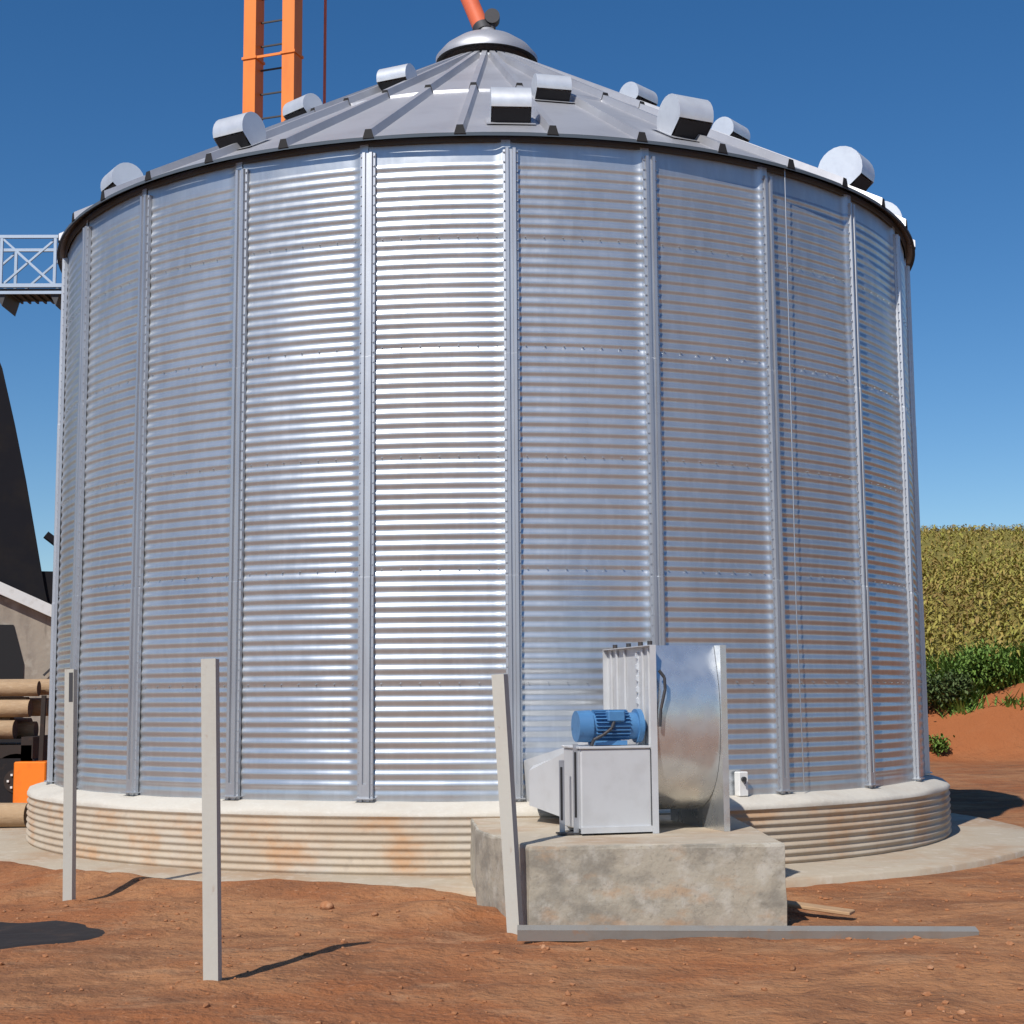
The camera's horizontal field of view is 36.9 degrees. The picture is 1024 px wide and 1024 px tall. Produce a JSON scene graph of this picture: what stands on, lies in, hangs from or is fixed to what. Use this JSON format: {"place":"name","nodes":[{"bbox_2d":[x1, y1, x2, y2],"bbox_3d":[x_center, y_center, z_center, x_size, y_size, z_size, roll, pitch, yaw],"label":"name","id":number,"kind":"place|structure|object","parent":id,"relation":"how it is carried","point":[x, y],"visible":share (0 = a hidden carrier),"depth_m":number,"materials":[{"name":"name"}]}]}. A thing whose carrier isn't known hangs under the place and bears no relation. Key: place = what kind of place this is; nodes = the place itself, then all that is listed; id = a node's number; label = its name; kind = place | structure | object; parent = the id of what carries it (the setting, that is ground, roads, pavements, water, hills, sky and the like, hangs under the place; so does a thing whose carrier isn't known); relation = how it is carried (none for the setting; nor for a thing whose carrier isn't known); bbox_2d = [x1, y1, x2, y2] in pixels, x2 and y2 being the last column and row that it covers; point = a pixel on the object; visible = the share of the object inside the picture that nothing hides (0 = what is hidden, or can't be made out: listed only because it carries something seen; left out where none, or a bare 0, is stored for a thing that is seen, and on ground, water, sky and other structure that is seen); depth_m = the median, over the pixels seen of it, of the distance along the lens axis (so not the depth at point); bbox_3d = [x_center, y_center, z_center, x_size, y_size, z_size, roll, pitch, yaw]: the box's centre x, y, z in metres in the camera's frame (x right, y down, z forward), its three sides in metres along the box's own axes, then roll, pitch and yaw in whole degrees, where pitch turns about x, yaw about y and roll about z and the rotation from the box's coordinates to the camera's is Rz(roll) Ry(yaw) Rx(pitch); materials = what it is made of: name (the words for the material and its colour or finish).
{"place":"outdoors","nodes":[
{"label":"outdoors","id":0,"kind":"place"},
{"bbox_2d":[0,364,53,742],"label":"farm shed","id":1,"kind":"structure","parent":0,"point":[26,585],"depth_m":36.26,"materials":[{"name":"black paint"}]},
{"bbox_2d":[0,681,1023,1023],"bbox_3d":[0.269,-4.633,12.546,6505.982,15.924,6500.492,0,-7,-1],"label":"ground","id":2,"kind":"structure","parent":0,"point":[978,765],"depth_m":10.53,"materials":[{"name":"soil"}]},
{"bbox_2d":[0,695,47,802],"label":"log trailer","id":3,"kind":"object","parent":2,"relation":"on","point":[31,748],"visible":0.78,"depth_m":26.08,"materials":[{"name":"black metal"}]},
{"bbox_2d":[0,717,14,719],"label":"wood log","id":4,"kind":"object","parent":3,"relation":"on","point":[6,718],"visible":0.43,"depth_m":26.56,"materials":[{"name":"brown wood"}]},
{"bbox_2d":[0,697,29,699],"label":"wood log","id":5,"kind":"object","parent":4,"relation":"on","point":[14,698],"visible":0.22,"depth_m":26.77,"materials":[{"name":"brown wood"}]},
{"bbox_2d":[0,681,40,695],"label":"wood log","id":6,"kind":"object","parent":5,"relation":"on","point":[20,688],"visible":1,"depth_m":26.60,"materials":[{"name":"beige wood"}]},
{"bbox_2d":[0,679,49,694],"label":"wood log","id":7,"kind":"object","parent":5,"relation":"on","point":[44,686],"depth_m":26.97,"materials":[{"name":"beige wood"}]},
{"bbox_2d":[0,700,32,716],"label":"wood log","id":8,"kind":"object","parent":4,"relation":"on","point":[16,708],"visible":1,"depth_m":26.38,"materials":[{"name":"beige wood"}]},
{"bbox_2d":[0,720,17,738],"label":"wood log","id":9,"kind":"object","parent":3,"relation":"on","point":[8,729],"visible":1,"depth_m":26.21,"materials":[{"name":"beige wood"}]},
{"bbox_2d":[14,718,32,720],"bbox_3d":[-10.389,3.850,27.346,3.600,0.355,0.360,0,-7,-1],"label":"wood log","id":10,"kind":"object","parent":3,"relation":"on","point":[23,719],"visible":0.22,"depth_m":27.30,"materials":[{"name":"brown wood"}]},
{"bbox_2d":[16,721,38,738],"bbox_3d":[-10.273,3.841,26.946,3.820,0.315,0.320,0,-7,-1],"label":"wood log","id":11,"kind":"object","parent":3,"relation":"on","point":[27,728],"visible":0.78,"depth_m":26.85,"materials":[{"name":"brown wood"}]},
{"bbox_2d":[30,698,48,715],"bbox_3d":[-10.188,3.463,27.154,4.000,0.335,0.340,0,-7,-1],"label":"wood log","id":12,"kind":"object","parent":3,"relation":"on","point":[36,702],"visible":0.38,"depth_m":27.05,"materials":[{"name":"brown wood"}]},
{"bbox_2d":[13,760,46,802],"bbox_3d":[-8.085,4.629,26.075,0.560,0.785,0.600,-1,-7,5],"label":"orange box","id":13,"kind":"object","parent":2,"relation":"on","point":[27,774],"visible":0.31,"depth_m":25.80,"materials":[{"name":"paint"}]},
{"bbox_2d":[0,235,61,315],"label":"catwalk","id":14,"kind":"object","parent":2,"relation":"on","point":[14,295],"visible":0.5,"depth_m":24.73,"materials":[{"name":"metal"}]},
{"bbox_2d":[0,920,104,948],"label":"tar patch","id":15,"kind":"object","parent":2,"relation":"on","point":[12,935],"visible":0.99,"depth_m":11.92,"materials":[{"name":"black asphalt"}]},
{"bbox_2d":[63,669,77,900],"bbox_3d":[-3.954,2.577,13.727,0.085,2.330,0.090,-2,-7,7],"label":"steel post","id":16,"kind":"object","parent":2,"relation":"on","point":[70,790],"visible":0.73,"depth_m":13.71,"materials":[{"name":"metal"}]},
{"bbox_2d":[201,658,221,980],"bbox_3d":[-1.891,2.081,9.658,0.095,2.306,0.086,-2,-7,5],"label":"steel post","id":17,"kind":"object","parent":2,"relation":"on","point":[211,830],"visible":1,"depth_m":9.64,"materials":[{"name":"metal"}]},
{"bbox_2d":[242,0,303,121],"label":"bucket elevator","id":18,"kind":"object","parent":2,"relation":"on","point":[254,56],"visible":0.16,"depth_m":30.51,"materials":[{"name":"orange paint"}]},
{"bbox_2d":[323,0,326,103],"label":"downpipe","id":19,"kind":"object","parent":2,"relation":"on","point":[324,52],"depth_m":31.39,"materials":[{"name":"metal"}]},
{"bbox_2d":[320,901,333,908],"bbox_3d":[-1.570,3.342,13.023,0.123,0.091,0.112,0,-7,-1],"label":"dirt lump","id":20,"kind":"object","parent":2,"relation":"on","point":[326,905],"visible":0.9,"depth_m":12.98,"materials":[{"name":"soil"}]},
{"bbox_2d":[491,674,522,933],"bbox_3d":[-0.028,2.388,11.992,0.105,2.233,0.086,-6,-7,23],"label":"steel post","id":21,"kind":"object","parent":2,"relation":"on","point":[507,808],"visible":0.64,"depth_m":11.97,"materials":[{"name":"metal"}]},
{"bbox_2d":[0,813,1023,896],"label":"concrete apron","id":22,"kind":"object","parent":2,"relation":"on","point":[969,842],"visible":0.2,"depth_m":15.86,"materials":[{"name":"beige concrete"}]},
{"bbox_2d":[0,803,27,826],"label":"ground log","id":23,"kind":"object","parent":22,"relation":"on","point":[13,815],"visible":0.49,"depth_m":20.94,"materials":[{"name":"brown wood"}]},
{"bbox_2d":[26,774,951,875],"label":"foundation plinth","id":24,"kind":"structure","parent":22,"relation":"on","point":[386,838],"depth_m":15.71,"materials":[{"name":"concrete"}]},
{"bbox_2d":[44,8,932,801],"bbox_3d":[-0.330,-1.841,21.532,11.701,10.875,11.696,0,-7,-1],"label":"grain silo","id":25,"kind":"object","parent":24,"relation":"on","point":[406,412],"visible":0.98,"depth_m":16.20,"materials":[{"name":"metal"}]},
{"bbox_2d":[461,0,490,29],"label":"filling spout","id":26,"kind":"object","parent":25,"relation":"attached to","point":[474,11],"visible":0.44,"depth_m":22.31,"materials":[{"name":"red paint"}]},
{"bbox_2d":[734,771,747,796],"bbox_3d":[2.374,2.801,15.808,0.115,0.250,0.131,3,-8,-27],"label":"switch box","id":27,"kind":"object","parent":25,"relation":"attached to","point":[741,783],"visible":1,"depth_m":15.78,"materials":[{"name":"white paint"}]},
{"bbox_2d":[784,168,804,790],"bbox_3d":[3.046,-0.431,16.606,0.036,6.800,0.035,-4,-8,28],"label":"cable","id":28,"kind":"object","parent":25,"relation":"hanging from","point":[792,482],"visible":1,"depth_m":16.59,"materials":[{"name":"silver metal"}]},
{"bbox_2d":[470,814,786,925],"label":"concrete block","id":29,"kind":"structure","parent":2,"relation":"on","point":[671,872],"depth_m":12.07,"materials":[{"name":"grey concrete"}]},
{"bbox_2d":[524,641,729,835],"bbox_3d":[0.853,2.061,14.245,1.503,1.641,2.406,1,-7,-15],"label":"aeration fan","id":30,"kind":"object","parent":29,"relation":"on","point":[651,737],"visible":1,"depth_m":13.29},
{"bbox_2d":[517,925,978,940],"bbox_3d":[1.765,3.163,11.513,3.450,0.085,0.100,0,7,0],"label":"steel bar","id":31,"kind":"object","parent":2,"relation":"on","point":[571,932],"visible":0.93,"depth_m":11.46,"materials":[{"name":"grey metal"}]},
{"bbox_2d":[789,965,795,970],"bbox_3d":[1.863,3.031,10.191,0.050,0.045,0.050,0,-7,-1],"label":"dirt lump","id":32,"kind":"object","parent":2,"relation":"on","point":[792,967],"visible":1,"depth_m":10.17,"materials":[{"name":"soil"}]},
{"bbox_2d":[787,900,854,915],"bbox_3d":[2.546,3.310,12.836,0.620,0.030,0.140,0,-3,31],"label":"wooden plank","id":33,"kind":"object","parent":2,"relation":"on","point":[820,908],"visible":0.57,"depth_m":12.78,"materials":[{"name":"brown wood"}]},
{"bbox_2d":[926,664,945,709],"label":"shrub","id":34,"kind":"object","parent":2,"relation":"on","point":[928,678],"visible":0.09,"depth_m":44.17,"materials":[{"name":"green plant"}]},
{"bbox_2d":[929,733,954,756],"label":"weed tuft","id":35,"kind":"object","parent":2,"relation":"on","point":[940,745],"visible":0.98,"depth_m":42.64,"materials":[{"name":"green plant"}]},
{"bbox_2d":[927,664,981,706],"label":"shrub","id":36,"kind":"object","parent":2,"relation":"on","point":[956,681],"visible":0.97,"depth_m":44.14,"materials":[{"name":"green plant"}]},
{"bbox_2d":[926,635,1023,718],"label":"bank grass","id":37,"kind":"structure","parent":2,"relation":"on","point":[1017,678],"depth_m":44.72,"materials":[{"name":"green plant"}]},
{"bbox_2d":[947,637,1019,689],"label":"shrub","id":38,"kind":"object","parent":2,"relation":"on","point":[981,664],"visible":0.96,"depth_m":44.62,"materials":[{"name":"green plant"}]},
{"bbox_2d":[0,0,1023,570],"label":"sky","id":39,"kind":"structure","parent":0,"point":[930,93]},
{"bbox_2d":[920,523,1023,702],"bbox_3d":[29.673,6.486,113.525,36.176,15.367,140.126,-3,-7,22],"label":"crop plants","id":40,"kind":"object","parent":0,"point":[996,572],"visible":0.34,"depth_m":61.45,"materials":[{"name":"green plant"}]}
]}

